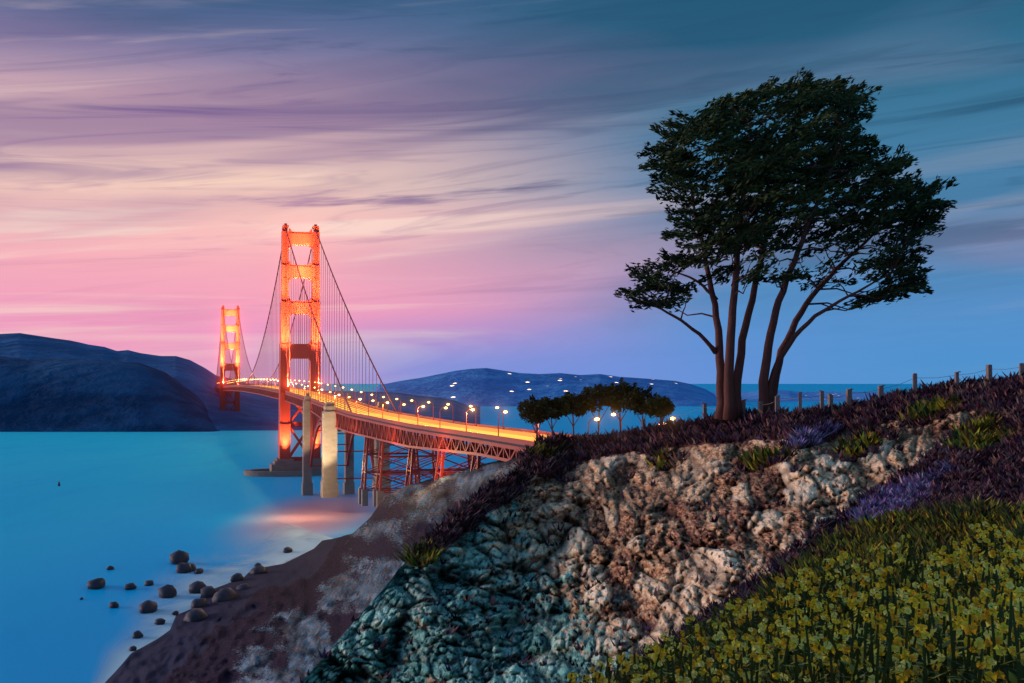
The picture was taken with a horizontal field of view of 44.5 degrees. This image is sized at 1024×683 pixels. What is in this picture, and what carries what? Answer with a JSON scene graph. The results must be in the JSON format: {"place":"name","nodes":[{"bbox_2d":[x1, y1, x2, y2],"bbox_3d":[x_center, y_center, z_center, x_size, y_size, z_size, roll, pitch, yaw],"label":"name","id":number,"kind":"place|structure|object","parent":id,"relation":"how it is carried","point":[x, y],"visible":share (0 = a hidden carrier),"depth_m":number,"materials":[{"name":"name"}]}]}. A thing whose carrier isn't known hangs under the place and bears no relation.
{"place":"outdoors","nodes":[
{"label":"outdoors","id":0,"kind":"place"},
{"bbox_2d":[0,356,219,431],"bbox_3d":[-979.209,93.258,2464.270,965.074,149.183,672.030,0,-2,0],"label":"hill","id":1,"kind":"structure","parent":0,"point":[64,395],"depth_m":2233.87,"materials":[{"name":"blue"}]},
{"bbox_2d":[220,305,239,411],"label":"bridge tower","id":2,"kind":"structure","parent":0,"point":[236,364],"depth_m":2381.20,"materials":[{"name":"orange metal"}]},
{"bbox_2d":[0,333,479,430],"bbox_3d":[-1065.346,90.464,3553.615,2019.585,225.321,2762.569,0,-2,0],"label":"distant hills","id":3,"kind":"structure","parent":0,"point":[257,412],"depth_m":2771.94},
{"bbox_2d":[244,223,321,476],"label":"bridge tower","id":4,"kind":"structure","parent":0,"point":[284,464],"depth_m":1146.98,"materials":[{"name":"orange metal"}]},
{"bbox_2d":[215,229,397,411],"bbox_3d":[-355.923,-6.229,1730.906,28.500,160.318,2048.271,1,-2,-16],"label":"suspension cables","id":5,"kind":"object","parent":4,"relation":"attached to","point":[302,282],"visible":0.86,"depth_m":1022.33,"materials":[{"name":"metal"}]},
{"bbox_2d":[216,236,388,410],"bbox_3d":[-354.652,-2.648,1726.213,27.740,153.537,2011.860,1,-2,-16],"label":"suspender cables","id":6,"kind":"object","parent":5,"relation":"hanging from","point":[262,357],"visible":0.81,"depth_m":1096.68,"materials":[{"name":"metal"}]},
{"bbox_2d":[215,385,579,461],"bbox_3d":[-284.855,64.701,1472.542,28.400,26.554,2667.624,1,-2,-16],"label":"bridge deck","id":7,"kind":"structure","parent":6,"relation":"hanging from","point":[414,434],"depth_m":578.68,"materials":[{"name":"red paint"}]},
{"bbox_2d":[310,411,373,478],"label":"bridge arch","id":8,"kind":"structure","parent":7,"relation":"attached to","point":[314,423],"depth_m":920.72,"materials":[{"name":"red paint"}]},
{"bbox_2d":[226,385,546,440],"bbox_3d":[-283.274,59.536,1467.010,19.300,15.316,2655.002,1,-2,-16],"label":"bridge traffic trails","id":9,"kind":"object","parent":7,"relation":"on","point":[510,434],"visible":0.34,"depth_m":592.41,"materials":[{"name":"yellow"}]},
{"bbox_2d":[223,379,679,436],"bbox_3d":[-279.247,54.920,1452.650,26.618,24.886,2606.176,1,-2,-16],"label":"street lamps","id":10,"kind":"object","parent":7,"relation":"on","point":[472,409],"visible":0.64,"depth_m":641.48,"materials":[{"name":"yellow"}]},
{"bbox_2d":[105,452,522,682],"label":"bluff","id":11,"kind":"structure","parent":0,"point":[279,623],"depth_m":408.22,"materials":[{"name":"stone"}]},
{"bbox_2d":[358,437,522,507],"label":"trestle supports","id":12,"kind":"object","parent":11,"relation":"on","point":[437,462],"visible":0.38,"depth_m":633.31,"materials":[{"name":"red paint"}]},
{"bbox_2d":[0,384,937,682],"bbox_3d":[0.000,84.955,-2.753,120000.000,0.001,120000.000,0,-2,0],"label":"water","id":13,"kind":"structure","parent":0,"point":[136,508],"depth_m":802.31,"materials":[{"name":"blue liquid"}]},
{"bbox_2d":[58,482,292,650],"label":"shore rocks","id":14,"kind":"object","parent":13,"relation":"in","point":[180,560],"visible":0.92,"depth_m":492.96,"materials":[{"name":"black stone"}]},
{"bbox_2d":[98,529,332,682],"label":"surf","id":15,"kind":"structure","parent":13,"relation":"on","point":[275,555],"depth_m":532.74,"materials":[{"name":"liquid"}]},
{"bbox_2d":[301,393,354,495],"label":"bridge pylon","id":16,"kind":"object","parent":13,"relation":"in","point":[307,486],"visible":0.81,"depth_m":940.06,"materials":[{"name":"concrete"}]},
{"bbox_2d":[320,402,390,497],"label":"bridge pylon","id":17,"kind":"object","parent":13,"relation":"in","point":[329,485],"visible":0.66,"depth_m":801.77,"materials":[{"name":"concrete"}]},
{"bbox_2d":[0,0,1023,383],"label":"sky","id":18,"kind":"structure","parent":0,"point":[467,172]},
{"bbox_2d":[372,368,716,405],"bbox_3d":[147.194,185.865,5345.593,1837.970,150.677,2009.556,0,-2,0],"label":"distant hill","id":19,"kind":"structure","parent":0,"point":[482,387],"depth_m":4812.87,"materials":[{"name":"blue"}]},
{"bbox_2d":[301,379,1023,682],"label":"rocky cliff","id":20,"kind":"structure","parent":0,"point":[636,522],"depth_m":53.89,"materials":[{"name":"grey stone"}]},
{"bbox_2d":[517,377,675,441],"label":"trees","id":21,"kind":"object","parent":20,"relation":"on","point":[626,396],"visible":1,"depth_m":337.64,"materials":[{"name":"green plant"}]},
{"bbox_2d":[300,371,1023,682],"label":"scrub tufts","id":22,"kind":"object","parent":20,"relation":"on","point":[888,524],"visible":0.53,"depth_m":53.98,"materials":[{"name":"plant"}]},
{"bbox_2d":[613,66,959,419],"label":"tree cypress trunks","id":23,"kind":"object","parent":20,"relation":"on","point":[749,169],"visible":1,"depth_m":78.31,"materials":[{"name":"green plant"}]},
{"bbox_2d":[567,521,1023,682],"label":"wild flowers","id":24,"kind":"object","parent":20,"relation":"on","point":[974,639],"visible":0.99,"depth_m":17.43,"materials":[{"name":"green plant"}]},
{"bbox_2d":[641,363,1023,428],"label":"fence posts","id":25,"kind":"object","parent":20,"relation":"on","point":[881,388],"visible":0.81,"depth_m":74.79,"materials":[{"name":"brown wood"}]},
{"bbox_2d":[711,390,891,401],"bbox_3d":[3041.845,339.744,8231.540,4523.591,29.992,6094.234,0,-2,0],"label":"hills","id":26,"kind":"structure","parent":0,"point":[753,396],"depth_m":7199.81,"materials":[{"name":"blue"}]}
]}

